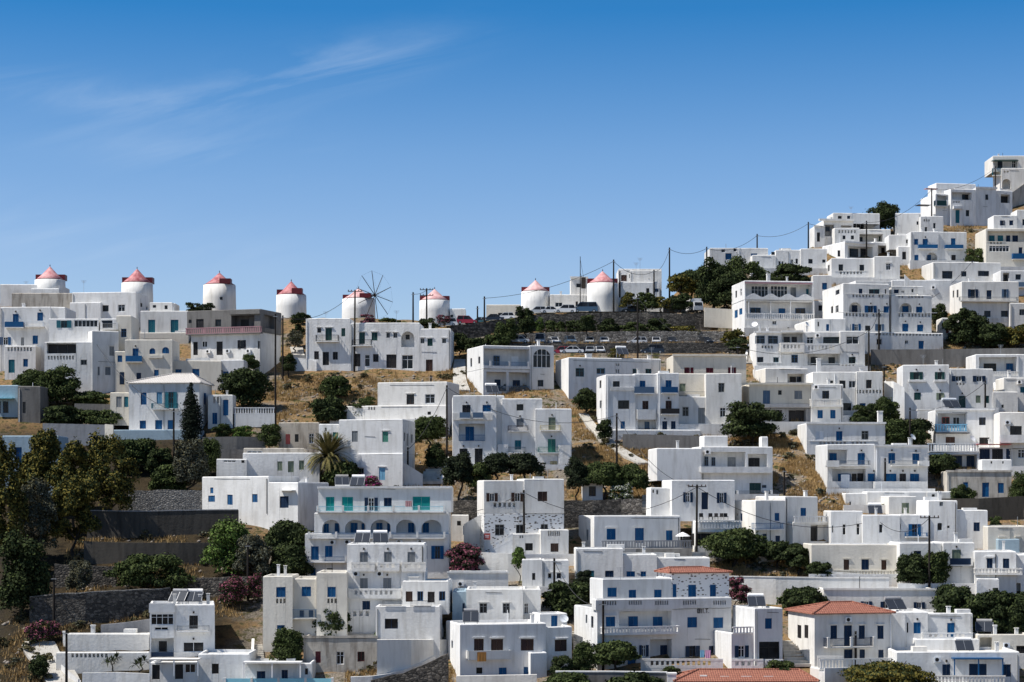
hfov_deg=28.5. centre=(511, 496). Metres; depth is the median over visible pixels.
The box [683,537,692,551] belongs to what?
outdoor stairs
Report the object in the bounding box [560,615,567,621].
satellite dish
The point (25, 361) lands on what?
window
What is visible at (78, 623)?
scrub bush
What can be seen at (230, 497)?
window
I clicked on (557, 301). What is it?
house
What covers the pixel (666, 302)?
bush
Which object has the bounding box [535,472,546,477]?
scrub bush
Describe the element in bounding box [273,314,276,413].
utility pole
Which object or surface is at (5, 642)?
scrub bush
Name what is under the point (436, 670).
retaining wall
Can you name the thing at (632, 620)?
window
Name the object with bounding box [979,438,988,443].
window
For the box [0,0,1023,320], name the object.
sky
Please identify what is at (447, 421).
utility pole
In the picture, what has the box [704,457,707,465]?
window
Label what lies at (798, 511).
house
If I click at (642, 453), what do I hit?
power cable
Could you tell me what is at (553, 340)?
parked car
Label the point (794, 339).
window
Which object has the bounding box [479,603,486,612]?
window
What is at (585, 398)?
bush
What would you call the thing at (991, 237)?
window
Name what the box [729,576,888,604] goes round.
retaining wall
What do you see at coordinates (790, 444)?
scrub bush
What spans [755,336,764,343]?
window
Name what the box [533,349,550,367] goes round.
window
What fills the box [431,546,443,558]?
window
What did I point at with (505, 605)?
window
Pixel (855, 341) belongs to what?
window
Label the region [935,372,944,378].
window
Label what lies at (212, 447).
bush
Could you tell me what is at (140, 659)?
yucca plant
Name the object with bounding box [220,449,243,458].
retaining wall
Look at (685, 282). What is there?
tree
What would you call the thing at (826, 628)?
house
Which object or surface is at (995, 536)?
house
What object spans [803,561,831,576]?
bush
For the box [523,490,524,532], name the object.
utility pole
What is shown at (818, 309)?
house
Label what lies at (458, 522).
house
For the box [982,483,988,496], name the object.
door
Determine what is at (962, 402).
door
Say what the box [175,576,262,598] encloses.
retaining wall
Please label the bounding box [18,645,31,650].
scrub bush
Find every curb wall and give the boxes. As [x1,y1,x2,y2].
[54,655,80,681]
[351,649,446,681]
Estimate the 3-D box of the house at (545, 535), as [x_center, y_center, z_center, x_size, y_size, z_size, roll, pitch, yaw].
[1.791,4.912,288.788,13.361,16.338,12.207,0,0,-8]
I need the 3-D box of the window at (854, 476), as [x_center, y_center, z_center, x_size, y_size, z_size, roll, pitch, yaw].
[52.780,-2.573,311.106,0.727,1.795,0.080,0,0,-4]
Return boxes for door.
[16,447,21,461]
[120,372,123,384]
[140,421,145,428]
[152,665,159,678]
[155,420,161,428]
[159,641,166,651]
[168,420,172,428]
[175,664,182,678]
[189,616,197,628]
[193,342,197,354]
[197,319,203,327]
[217,341,222,354]
[223,400,227,415]
[241,320,248,327]
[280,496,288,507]
[286,434,289,443]
[288,461,293,471]
[315,651,320,662]
[323,352,328,364]
[326,328,331,339]
[355,354,359,365]
[359,333,364,343]
[406,591,412,601]
[426,360,432,370]
[428,592,434,601]
[475,449,481,462]
[495,379,500,389]
[511,356,517,365]
[513,380,519,386]
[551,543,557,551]
[635,528,643,542]
[691,533,713,545]
[698,408,704,422]
[702,492,707,508]
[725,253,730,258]
[728,457,735,466]
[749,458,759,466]
[749,483,760,493]
[763,390,769,403]
[778,308,784,317]
[789,411,803,421]
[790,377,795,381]
[811,526,816,540]
[817,232,819,241]
[844,560,848,569]
[857,473,862,480]
[881,560,885,569]
[899,474,905,480]
[918,341,923,348]
[946,437,954,444]
[954,456,961,465]
[955,210,958,222]
[959,396,964,407]
[967,456,973,466]
[980,449,989,459]
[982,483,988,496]
[987,290,990,298]
[992,449,1002,458]
[1006,363,1012,370]
[1006,449,1009,458]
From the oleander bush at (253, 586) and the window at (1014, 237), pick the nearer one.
the oleander bush at (253, 586)
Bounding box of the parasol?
[676,532,688,546]
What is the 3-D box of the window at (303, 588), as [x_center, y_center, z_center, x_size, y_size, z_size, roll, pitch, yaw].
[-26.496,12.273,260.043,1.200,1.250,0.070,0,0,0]
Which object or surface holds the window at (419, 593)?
in the house at (421, 609)
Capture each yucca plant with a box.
[100,652,121,671]
[129,655,148,672]
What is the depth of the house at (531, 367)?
354.48 m
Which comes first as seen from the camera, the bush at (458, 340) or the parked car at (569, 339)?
the bush at (458, 340)
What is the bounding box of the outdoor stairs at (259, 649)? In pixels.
[251,639,264,657]
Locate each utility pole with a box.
[53,575,54,620]
[63,630,68,681]
[171,408,175,461]
[247,543,248,600]
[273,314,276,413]
[282,315,283,379]
[348,290,361,371]
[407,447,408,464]
[411,292,414,322]
[420,288,432,325]
[446,385,447,457]
[483,296,485,322]
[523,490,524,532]
[552,558,556,591]
[600,601,605,670]
[613,259,614,312]
[616,413,617,463]
[618,271,621,297]
[636,296,639,357]
[653,270,654,296]
[668,247,670,295]
[688,484,705,551]
[782,468,786,495]
[854,631,856,664]
[866,221,866,257]
[868,329,869,370]
[877,309,880,348]
[883,364,884,396]
[884,458,885,480]
[908,408,911,438]
[920,515,938,587]
[984,381,985,407]
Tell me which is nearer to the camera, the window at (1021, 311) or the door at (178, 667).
the door at (178, 667)
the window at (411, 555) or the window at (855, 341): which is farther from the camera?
the window at (855, 341)
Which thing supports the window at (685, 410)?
in the house at (704, 398)
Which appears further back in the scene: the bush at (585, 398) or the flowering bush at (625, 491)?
the bush at (585, 398)
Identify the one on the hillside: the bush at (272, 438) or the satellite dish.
the bush at (272, 438)
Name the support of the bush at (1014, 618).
on the hillside
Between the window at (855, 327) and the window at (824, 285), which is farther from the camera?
the window at (824, 285)
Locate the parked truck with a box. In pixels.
[686,298,702,312]
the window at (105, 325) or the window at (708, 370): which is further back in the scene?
the window at (105, 325)
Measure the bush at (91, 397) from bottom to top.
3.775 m
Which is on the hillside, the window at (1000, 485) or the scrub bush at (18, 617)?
the scrub bush at (18, 617)
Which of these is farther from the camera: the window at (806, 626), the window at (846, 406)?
the window at (846, 406)
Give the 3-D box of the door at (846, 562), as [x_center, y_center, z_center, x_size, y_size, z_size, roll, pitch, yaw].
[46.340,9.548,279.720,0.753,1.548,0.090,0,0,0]
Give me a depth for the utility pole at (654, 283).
405.73 m
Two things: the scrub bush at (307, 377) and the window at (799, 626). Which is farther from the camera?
the scrub bush at (307, 377)
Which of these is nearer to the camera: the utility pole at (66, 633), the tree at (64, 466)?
the utility pole at (66, 633)
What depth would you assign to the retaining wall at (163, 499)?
302.55 m
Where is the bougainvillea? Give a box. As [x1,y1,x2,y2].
[364,475,382,485]
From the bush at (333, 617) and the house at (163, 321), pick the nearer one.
the bush at (333, 617)
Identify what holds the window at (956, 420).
in the house at (957, 425)
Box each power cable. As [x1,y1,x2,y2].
[97,345,172,410]
[284,297,348,319]
[410,388,446,447]
[448,388,615,422]
[457,493,521,513]
[492,262,611,297]
[525,488,694,514]
[555,563,599,604]
[617,416,689,485]
[640,301,734,348]
[699,488,861,527]
[740,332,866,353]
[880,519,927,531]
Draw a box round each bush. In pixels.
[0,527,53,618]
[0,636,9,645]
[10,657,24,662]
[11,369,45,385]
[13,611,27,620]
[16,452,50,490]
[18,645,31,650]
[22,637,35,645]
[24,619,49,642]
[24,647,35,651]
[27,654,49,681]
[27,671,37,678]
[36,364,81,404]
[36,673,52,679]
[41,404,86,423]
[41,653,52,660]
[43,620,61,640]
[64,560,92,592]
[68,390,109,404]
[68,627,77,632]
[71,620,85,626]
[78,409,122,424]
[103,438,161,470]
[103,552,197,588]
[125,617,137,621]
[139,529,151,537]
[142,609,149,618]
[145,447,172,474]
[148,463,190,489]
[171,437,210,489]
[185,302,202,310]
[197,531,209,535]
[199,515,251,576]
[200,303,215,310]
[200,437,223,476]
[212,423,232,436]
[216,367,273,410]
[218,574,249,607]
[230,425,257,436]
[232,533,272,575]
[245,572,261,602]
[253,423,281,447]
[261,518,311,550]
[261,544,315,575]
[269,626,303,660]
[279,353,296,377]
[282,383,291,388]
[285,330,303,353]
[289,312,305,346]
[299,312,310,323]
[304,374,311,381]
[307,393,347,422]
[312,604,351,635]
[318,375,351,397]
[320,460,360,485]
[349,390,361,395]
[352,398,370,415]
[358,396,375,403]
[359,314,375,322]
[366,661,376,669]
[376,317,400,322]
[418,318,438,328]
[422,442,446,468]
[435,314,451,325]
[444,542,485,569]
[454,332,467,356]
[463,337,489,353]
[466,462,493,488]
[483,332,510,345]
[493,317,519,339]
[515,306,536,336]
[535,317,544,331]
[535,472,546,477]
[541,580,590,616]
[542,671,589,681]
[544,320,565,332]
[549,655,576,673]
[565,320,583,331]
[570,638,597,670]
[571,387,596,413]
[578,315,597,336]
[582,443,594,448]
[594,418,613,440]
[597,318,620,331]
[599,438,609,444]
[604,670,664,681]
[608,347,623,357]
[608,483,634,499]
[617,292,636,310]
[618,322,646,330]
[634,292,657,310]
[644,317,671,330]
[652,296,670,311]
[662,665,680,673]
[669,293,692,312]
[670,324,697,330]
[672,269,699,296]
[692,256,731,307]
[697,270,755,308]
[698,526,768,566]
[719,399,786,444]
[720,328,746,350]
[724,338,748,353]
[725,254,775,303]
[728,439,740,445]
[729,576,743,604]
[735,584,751,604]
[741,439,750,445]
[751,557,762,566]
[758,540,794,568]
[761,562,770,567]
[764,659,794,670]
[771,262,811,280]
[776,432,786,437]
[776,585,829,612]
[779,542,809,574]
[782,452,794,457]
[787,566,802,572]
[788,442,799,447]
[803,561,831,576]
[805,454,814,458]
[815,488,825,494]
[837,659,940,681]
[849,403,879,421]
[862,200,899,230]
[873,396,900,421]
[884,416,910,444]
[894,551,927,583]
[902,418,934,444]
[923,550,952,582]
[928,453,960,475]
[929,583,973,612]
[932,303,948,324]
[940,307,989,343]
[949,490,963,498]
[950,484,977,498]
[963,248,987,261]
[965,342,974,346]
[972,322,1010,347]
[988,516,1002,524]
[997,590,1023,633]
[1002,324,1023,347]
[1008,470,1023,496]
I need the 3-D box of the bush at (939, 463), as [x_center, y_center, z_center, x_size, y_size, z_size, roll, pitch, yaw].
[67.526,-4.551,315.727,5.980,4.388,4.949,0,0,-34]
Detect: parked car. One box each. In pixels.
[437,318,457,325]
[456,315,476,324]
[481,314,503,320]
[500,312,514,318]
[510,336,529,342]
[531,306,546,312]
[535,333,546,342]
[540,306,559,312]
[547,337,560,342]
[554,304,575,312]
[554,346,568,352]
[560,346,583,352]
[564,336,576,342]
[576,302,597,311]
[585,337,593,342]
[585,346,594,352]
[595,346,605,352]
[599,337,609,342]
[622,305,644,310]
[626,337,647,342]
[640,344,663,352]
[652,337,660,342]
[666,337,677,342]
[699,337,714,342]
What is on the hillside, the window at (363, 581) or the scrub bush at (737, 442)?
the scrub bush at (737, 442)
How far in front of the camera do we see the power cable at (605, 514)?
286.14 m
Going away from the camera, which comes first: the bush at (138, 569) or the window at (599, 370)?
the bush at (138, 569)
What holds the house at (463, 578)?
on the hillside
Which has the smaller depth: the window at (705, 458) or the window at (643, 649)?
the window at (643, 649)
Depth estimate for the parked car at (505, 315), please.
396.56 m
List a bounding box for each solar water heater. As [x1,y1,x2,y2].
[168,589,187,603]
[184,589,202,603]
[335,475,349,484]
[350,475,364,485]
[354,530,370,543]
[373,530,388,543]
[463,608,478,623]
[485,383,498,394]
[615,346,628,356]
[747,593,765,607]
[868,503,882,514]
[884,596,906,609]
[941,398,960,407]
[954,637,974,650]
[975,619,992,633]
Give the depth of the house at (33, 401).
338.41 m
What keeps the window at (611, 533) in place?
in the house at (632, 533)
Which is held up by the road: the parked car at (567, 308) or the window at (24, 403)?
the parked car at (567, 308)
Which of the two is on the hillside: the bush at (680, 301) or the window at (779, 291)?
the bush at (680, 301)
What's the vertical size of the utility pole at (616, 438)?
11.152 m
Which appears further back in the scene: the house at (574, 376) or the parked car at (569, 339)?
the parked car at (569, 339)
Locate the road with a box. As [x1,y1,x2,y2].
[451,311,699,325]
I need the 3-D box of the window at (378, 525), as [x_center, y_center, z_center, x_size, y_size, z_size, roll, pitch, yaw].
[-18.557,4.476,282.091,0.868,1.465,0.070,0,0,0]
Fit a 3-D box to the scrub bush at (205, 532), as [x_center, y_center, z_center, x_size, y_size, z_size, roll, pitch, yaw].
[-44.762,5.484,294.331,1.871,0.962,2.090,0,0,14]
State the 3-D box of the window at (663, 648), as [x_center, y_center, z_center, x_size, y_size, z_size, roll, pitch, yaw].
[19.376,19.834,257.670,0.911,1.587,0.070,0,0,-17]
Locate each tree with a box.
[0,435,29,572]
[6,477,58,548]
[25,426,64,490]
[45,474,102,556]
[50,436,95,533]
[72,428,141,509]
[178,382,205,441]
[242,354,259,368]
[300,430,352,484]
[414,415,449,447]
[440,451,473,500]
[480,452,510,479]
[505,452,545,478]
[511,546,525,584]
[563,455,589,499]
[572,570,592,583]
[581,461,623,499]
[591,639,641,670]
[613,463,650,488]
[666,273,696,292]
[960,588,1010,633]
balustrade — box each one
[234,407,274,426]
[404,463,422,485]
[490,533,512,553]
[641,659,722,671]
[731,659,762,667]
[765,659,783,666]
[817,656,842,667]
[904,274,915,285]
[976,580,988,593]
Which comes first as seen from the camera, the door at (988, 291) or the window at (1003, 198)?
the door at (988, 291)
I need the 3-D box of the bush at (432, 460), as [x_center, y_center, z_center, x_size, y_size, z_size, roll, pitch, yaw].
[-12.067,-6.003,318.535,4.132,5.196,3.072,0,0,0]
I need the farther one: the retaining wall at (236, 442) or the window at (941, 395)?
the window at (941, 395)
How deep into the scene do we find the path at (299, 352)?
375.56 m
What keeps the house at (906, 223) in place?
on the hillside
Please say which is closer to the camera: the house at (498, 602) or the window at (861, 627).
the window at (861, 627)
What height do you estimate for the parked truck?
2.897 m
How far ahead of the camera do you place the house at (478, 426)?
319.76 m
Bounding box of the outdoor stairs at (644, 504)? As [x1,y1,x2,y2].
[642,495,645,513]
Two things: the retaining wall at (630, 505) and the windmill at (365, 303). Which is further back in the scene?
the windmill at (365, 303)
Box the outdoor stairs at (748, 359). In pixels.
[746,344,752,362]
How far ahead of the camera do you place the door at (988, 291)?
391.38 m
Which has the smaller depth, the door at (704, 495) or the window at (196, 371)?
the door at (704, 495)
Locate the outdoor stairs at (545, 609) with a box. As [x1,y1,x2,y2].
[541,599,551,610]
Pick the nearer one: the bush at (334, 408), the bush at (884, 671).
the bush at (884, 671)
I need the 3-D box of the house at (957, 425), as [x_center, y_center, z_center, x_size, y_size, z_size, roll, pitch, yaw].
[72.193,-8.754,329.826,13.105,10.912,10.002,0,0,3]
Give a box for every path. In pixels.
[23,641,79,681]
[290,347,305,361]
[453,359,469,391]
[579,413,647,464]
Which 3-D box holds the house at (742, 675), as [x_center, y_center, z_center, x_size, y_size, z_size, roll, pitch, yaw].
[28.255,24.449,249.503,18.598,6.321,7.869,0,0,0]
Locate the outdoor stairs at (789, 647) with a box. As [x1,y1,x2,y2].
[783,640,810,666]
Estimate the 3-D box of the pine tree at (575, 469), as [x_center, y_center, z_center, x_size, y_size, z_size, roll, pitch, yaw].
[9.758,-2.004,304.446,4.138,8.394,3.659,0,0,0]
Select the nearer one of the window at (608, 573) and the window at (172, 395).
the window at (608, 573)
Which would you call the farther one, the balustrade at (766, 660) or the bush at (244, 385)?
the bush at (244, 385)
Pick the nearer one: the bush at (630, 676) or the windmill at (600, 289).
the bush at (630, 676)
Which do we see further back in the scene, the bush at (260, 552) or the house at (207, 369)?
the house at (207, 369)
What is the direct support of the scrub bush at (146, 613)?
on the hillside
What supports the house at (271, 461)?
on the hillside
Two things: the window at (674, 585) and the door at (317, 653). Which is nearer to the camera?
the door at (317, 653)
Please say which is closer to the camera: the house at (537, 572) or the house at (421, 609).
the house at (421, 609)
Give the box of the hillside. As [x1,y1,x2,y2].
[0,204,1023,681]
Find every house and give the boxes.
[0,284,69,306]
[0,303,75,379]
[0,382,18,416]
[2,436,67,494]
[12,293,71,308]
[18,386,48,422]
[44,315,138,391]
[56,625,149,673]
[70,292,148,327]
[88,331,118,392]
[110,373,214,439]
[115,340,179,391]
[140,302,190,343]
[149,593,214,661]
[149,649,256,681]
[174,358,248,389]
[185,304,281,373]
[202,476,328,530]
[208,389,235,428]
[216,448,323,481]
[223,658,333,681]
[263,564,347,651]
[279,422,320,452]
[303,634,377,671]
[305,485,452,578]
[306,318,453,370]
[319,419,414,485]
[330,382,458,437]
[347,542,427,633]
[376,576,451,658]
[423,463,446,484]
[446,610,571,677]
[447,570,508,591]
[450,308,465,318]
[451,515,468,540]
[452,395,571,471]
[452,581,540,619]
[467,340,553,394]
[477,473,573,565]
[486,305,519,316]
[522,558,568,595]
[550,276,587,308]
[555,353,660,398]
[574,542,709,578]
[574,566,732,670]
[579,515,705,556]
[582,483,602,500]
[597,369,699,439]
[616,269,661,296]
[618,278,662,311]
[646,480,741,558]
[648,436,778,499]
[666,668,819,681]
[667,354,746,385]
[679,373,743,437]
[704,248,767,266]
[713,605,782,667]
[732,273,814,336]
[735,490,827,564]
[742,377,842,435]
[749,248,826,275]
[749,324,867,377]
[755,368,807,382]
[784,601,895,681]
[795,281,942,353]
[797,411,885,454]
[803,543,897,586]
[806,358,886,421]
[809,213,879,247]
[809,275,831,299]
[814,301,821,318]
[815,437,934,494]
[819,577,936,608]
[822,237,895,257]
[823,508,899,543]
[826,258,878,284]
[842,482,950,513]
[849,229,890,242]
[853,209,879,228]
[872,252,899,280]
[881,496,915,513]
[885,233,909,264]
[886,606,978,651]
[887,642,1018,681]
[889,533,974,593]
[891,279,950,312]
[892,213,920,234]
[892,491,987,548]
[897,359,948,419]
[906,227,968,268]
[915,183,1011,225]
[916,408,994,450]
[919,214,942,231]
[922,262,1000,284]
[927,439,1011,472]
[936,318,952,338]
[941,459,1011,497]
[949,369,998,413]
[950,278,1023,328]
[966,354,1023,381]
[973,541,1023,593]
[973,625,1023,668]
[975,210,1023,270]
[983,517,1023,552]
[985,153,1023,191]
[993,270,1023,295]
[993,370,1023,411]
[994,412,1023,475]
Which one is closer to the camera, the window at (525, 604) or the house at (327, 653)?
the house at (327, 653)
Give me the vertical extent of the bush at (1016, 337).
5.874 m
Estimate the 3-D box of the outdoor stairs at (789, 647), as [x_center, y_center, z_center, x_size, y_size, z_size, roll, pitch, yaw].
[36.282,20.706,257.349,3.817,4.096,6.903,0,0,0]
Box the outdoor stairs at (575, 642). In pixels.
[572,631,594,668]
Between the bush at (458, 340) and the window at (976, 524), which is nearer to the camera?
the window at (976, 524)
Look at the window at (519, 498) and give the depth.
286.76 m
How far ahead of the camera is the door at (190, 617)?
256.96 m
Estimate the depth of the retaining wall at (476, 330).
397.74 m
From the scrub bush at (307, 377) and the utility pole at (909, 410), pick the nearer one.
the utility pole at (909, 410)
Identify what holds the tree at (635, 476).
on the hillside
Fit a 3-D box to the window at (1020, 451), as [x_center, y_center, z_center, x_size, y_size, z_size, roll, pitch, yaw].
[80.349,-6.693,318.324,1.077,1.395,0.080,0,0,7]
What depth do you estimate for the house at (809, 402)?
337.67 m
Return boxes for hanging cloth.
[405,501,411,506]
[477,652,485,661]
[700,650,703,657]
[705,650,710,657]
[841,474,849,487]
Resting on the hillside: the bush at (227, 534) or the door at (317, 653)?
the bush at (227, 534)
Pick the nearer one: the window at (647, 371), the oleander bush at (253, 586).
the oleander bush at (253, 586)
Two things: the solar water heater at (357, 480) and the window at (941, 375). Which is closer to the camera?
the solar water heater at (357, 480)
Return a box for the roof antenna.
[616,567,624,587]
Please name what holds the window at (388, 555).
in the house at (379, 573)
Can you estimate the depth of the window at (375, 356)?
366.15 m
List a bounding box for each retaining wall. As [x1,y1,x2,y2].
[29,587,170,625]
[43,423,104,445]
[54,564,116,587]
[74,403,109,410]
[82,672,149,681]
[84,541,214,564]
[87,509,238,537]
[101,619,149,632]
[105,424,113,438]
[128,489,201,510]
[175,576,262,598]
[202,436,265,455]
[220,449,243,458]
[295,357,316,370]
[371,653,448,681]
[377,639,446,674]
[451,312,710,337]
[451,500,476,520]
[456,674,536,681]
[464,515,479,546]
[479,552,521,581]
[509,342,740,353]
[516,330,733,342]
[554,354,671,356]
[555,671,666,681]
[563,499,620,528]
[621,499,641,514]
[623,434,699,449]
[636,549,691,555]
[704,308,731,328]
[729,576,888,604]
[831,571,897,586]
[871,348,1023,366]
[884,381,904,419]
[942,496,1023,520]
[1012,184,1023,207]
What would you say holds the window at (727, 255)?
in the house at (720, 257)
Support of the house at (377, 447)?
on the hillside
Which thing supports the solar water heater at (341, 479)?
on the house at (343, 514)
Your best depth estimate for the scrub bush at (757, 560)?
284.69 m
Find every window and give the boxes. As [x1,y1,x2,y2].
[0,337,10,344]
[3,402,7,412]
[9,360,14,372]
[13,314,18,321]
[23,359,27,366]
[23,402,25,412]
[33,336,37,343]
[37,313,42,320]
[48,344,75,352]
[57,320,70,327]
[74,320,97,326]
[81,360,86,364]
[102,321,111,327]
[103,305,108,311]
[105,367,109,374]
[109,346,113,355]
[116,396,121,406]
[118,305,124,311]
[121,329,125,336]
[124,397,127,406]
[133,348,137,355]
[141,393,146,404]
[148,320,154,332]
[151,614,173,624]
[154,370,158,375]
[155,627,167,629]
[157,392,161,403]
[162,347,168,352]
[165,392,176,407]
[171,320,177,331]
[183,642,203,651]
[185,664,195,672]
[192,369,198,375]
[202,341,206,346]
[209,496,214,501]
[212,413,216,423]
[212,664,218,673]
[216,319,220,325]
[228,495,232,504]
[238,340,245,348]
[247,451,261,452]
[252,494,257,501]
[257,671,264,677]
[276,587,285,596]
[277,461,281,470]
[282,670,287,677]
[295,434,298,441]
[299,460,303,469]
[299,610,303,616]
[302,587,310,595]
[309,433,313,442]
[311,546,318,559]
[314,351,318,358]
[324,524,327,532]
[325,546,332,556]
[326,497,333,510]
[327,587,334,596]
[333,352,337,359]
[335,523,338,532]
[336,651,343,663]
[341,328,344,335]
[342,497,352,510]
[351,523,357,532]
[352,431,357,441]
[358,652,363,660]
[360,552,367,561]
[360,578,367,587]
[362,601,369,609]
[365,355,369,365]
[365,498,377,510]
[372,332,376,340]
[373,354,378,361]
[376,523,381,529]
[379,468,384,479]
[383,432,387,441]
[383,578,390,587]
[384,498,391,505]
[385,552,391,561]
[385,619,397,628]
[386,355,395,367]
[402,355,412,368]
[407,394,413,403]
[408,523,413,532]
[408,552,414,561]
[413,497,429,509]
[417,591,422,600]
[423,523,428,532]
[425,394,434,403]
[427,339,432,345]
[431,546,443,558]
[439,591,444,600]
[462,405,469,411]
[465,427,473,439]
[474,639,483,650]
[476,667,481,673]
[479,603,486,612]
[483,405,490,410]
[486,493,497,501]
[491,639,502,649]
[493,356,499,365]
[495,524,503,534]
[499,668,505,674]
[503,603,509,612]
[511,493,522,501]
[515,440,520,449]
[516,419,523,426]
[516,524,522,532]
[517,404,522,410]
[521,639,533,650]
[524,603,527,613]
[525,543,532,549]
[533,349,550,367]
[538,380,542,386]
[538,492,546,500]
[541,524,547,528]
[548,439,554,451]
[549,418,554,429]
[551,616,556,626]
[555,302,561,306]
[555,640,566,650]
[576,368,583,376]
[589,486,595,495]
[597,368,604,373]
[606,571,613,576]
[606,617,614,626]
[607,529,615,539]
[607,588,616,596]
[613,381,619,386]
[618,400,628,408]
[621,275,625,280]
[626,571,634,576]
[628,616,637,626]
[629,590,635,597]
[639,645,648,656]
[642,401,647,408]
[645,369,650,373]
[653,617,661,625]
[654,590,661,597]
[660,645,666,654]
[662,421,666,429]
[666,380,671,386]
[666,401,670,407]
[666,530,671,539]
[671,421,674,428]
[673,584,675,596]
[682,407,688,415]
[683,492,692,501]
[684,367,692,372]
[686,646,699,656]
[687,617,696,627]
[688,585,695,596]
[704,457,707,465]
[706,368,712,372]
[710,585,715,596]
[711,457,714,465]
[713,617,722,627]
[717,493,726,502]
[718,383,723,391]
[720,408,725,416]
[728,367,735,372]
[735,645,748,657]
[750,308,760,312]
[751,286,767,296]
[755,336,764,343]
[757,357,762,361]
[759,642,778,658]
[765,618,771,628]
[768,336,777,343]
[770,286,787,296]
[773,357,778,361]
[775,513,778,520]
[784,337,789,342]
[791,287,795,296]
[791,355,797,362]
[792,337,796,342]
[794,391,801,398]
[795,308,804,313]
[798,625,800,637]
[801,508,805,515]
[805,625,807,637]
[807,337,812,342]
[811,357,816,364]
[815,431,823,439]
[817,410,822,417]
[822,283,826,288]
[822,391,828,398]
[823,337,838,342]
[829,357,834,362]
[829,453,836,459]
[830,410,834,417]
[831,625,836,637]
[836,431,841,440]
[842,524,845,534]
[843,403,850,409]
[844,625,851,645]
[844,649,851,658]
[846,336,858,343]
[849,248,857,256]
[849,357,855,362]
[849,381,855,387]
[852,305,856,311]
[852,324,860,330]
[852,474,856,480]
[856,224,863,228]
[856,523,859,534]
[858,453,864,463]
[859,625,864,638]
[860,248,865,256]
[860,649,864,657]
[861,431,867,439]
[861,559,868,569]
[861,601,871,604]
[865,306,876,312]
[866,380,870,387]
[868,474,874,480]
[869,289,878,293]
[875,324,883,330]
[877,626,882,638]
[878,650,882,659]
[879,524,882,532]
[883,306,889,312]
[886,474,895,480]
[889,453,894,463]
[902,306,908,311]
[902,324,907,330]
[902,503,908,512]
[908,524,920,535]
[910,372,922,379]
[910,474,918,480]
[912,453,918,463]
[913,622,920,632]
[914,393,920,399]
[914,602,924,608]
[916,307,921,311]
[917,325,922,330]
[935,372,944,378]
[936,393,943,399]
[937,523,941,530]
[942,271,951,278]
[942,417,949,423]
[942,664,949,674]
[947,623,954,636]
[952,376,964,380]
[952,550,960,557]
[953,417,959,423]
[962,194,967,199]
[968,289,977,297]
[969,664,986,674]
[973,376,985,381]
[974,522,979,530]
[978,271,988,275]
[979,417,985,424]
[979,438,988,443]
[984,311,989,316]
[984,363,995,370]
[987,558,991,567]
[989,235,994,240]
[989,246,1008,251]
[998,235,1002,240]
[998,483,1003,492]
[1001,196,1006,202]
[1001,311,1007,316]
[1002,289,1008,297]
[1003,559,1008,567]
[1003,664,1010,676]
[1010,426,1021,434]
[1012,235,1017,241]
[1015,274,1020,279]
[1016,646,1023,652]
[1018,449,1023,457]
[1019,309,1023,314]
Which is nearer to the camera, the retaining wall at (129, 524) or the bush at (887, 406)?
the retaining wall at (129, 524)
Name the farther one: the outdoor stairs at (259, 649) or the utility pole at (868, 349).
the utility pole at (868, 349)
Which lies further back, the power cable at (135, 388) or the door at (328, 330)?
the door at (328, 330)
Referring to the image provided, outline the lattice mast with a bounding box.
[580,256,585,301]
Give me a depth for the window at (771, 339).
365.34 m
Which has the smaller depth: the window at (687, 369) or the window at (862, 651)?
the window at (862, 651)
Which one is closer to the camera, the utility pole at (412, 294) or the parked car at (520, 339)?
the parked car at (520, 339)
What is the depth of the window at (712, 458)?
309.91 m
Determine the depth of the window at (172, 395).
334.77 m
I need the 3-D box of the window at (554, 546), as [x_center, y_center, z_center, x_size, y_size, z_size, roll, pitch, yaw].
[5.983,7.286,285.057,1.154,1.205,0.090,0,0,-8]
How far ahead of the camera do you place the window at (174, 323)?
382.60 m
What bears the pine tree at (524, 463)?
on the hillside
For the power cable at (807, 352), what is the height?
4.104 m
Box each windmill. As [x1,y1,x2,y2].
[35,265,66,292]
[121,269,153,308]
[203,270,235,309]
[276,280,306,317]
[342,273,392,318]
[419,287,449,326]
[521,278,549,309]
[587,269,618,311]
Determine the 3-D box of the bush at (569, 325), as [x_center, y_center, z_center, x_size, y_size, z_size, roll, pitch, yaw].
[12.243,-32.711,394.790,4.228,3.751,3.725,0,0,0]
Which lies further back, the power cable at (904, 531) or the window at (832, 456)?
the window at (832, 456)
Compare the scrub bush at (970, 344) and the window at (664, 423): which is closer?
the window at (664, 423)
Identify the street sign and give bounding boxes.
[484,533,489,551]
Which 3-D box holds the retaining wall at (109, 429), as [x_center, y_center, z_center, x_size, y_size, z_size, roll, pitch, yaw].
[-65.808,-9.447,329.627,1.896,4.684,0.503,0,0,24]
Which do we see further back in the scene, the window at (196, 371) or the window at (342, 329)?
the window at (342, 329)
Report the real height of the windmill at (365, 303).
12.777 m
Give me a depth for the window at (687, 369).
349.72 m
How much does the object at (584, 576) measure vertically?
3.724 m
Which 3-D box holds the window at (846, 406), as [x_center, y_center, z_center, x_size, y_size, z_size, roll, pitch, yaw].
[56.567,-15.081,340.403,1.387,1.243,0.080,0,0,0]
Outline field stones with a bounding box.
[0,225,1016,681]

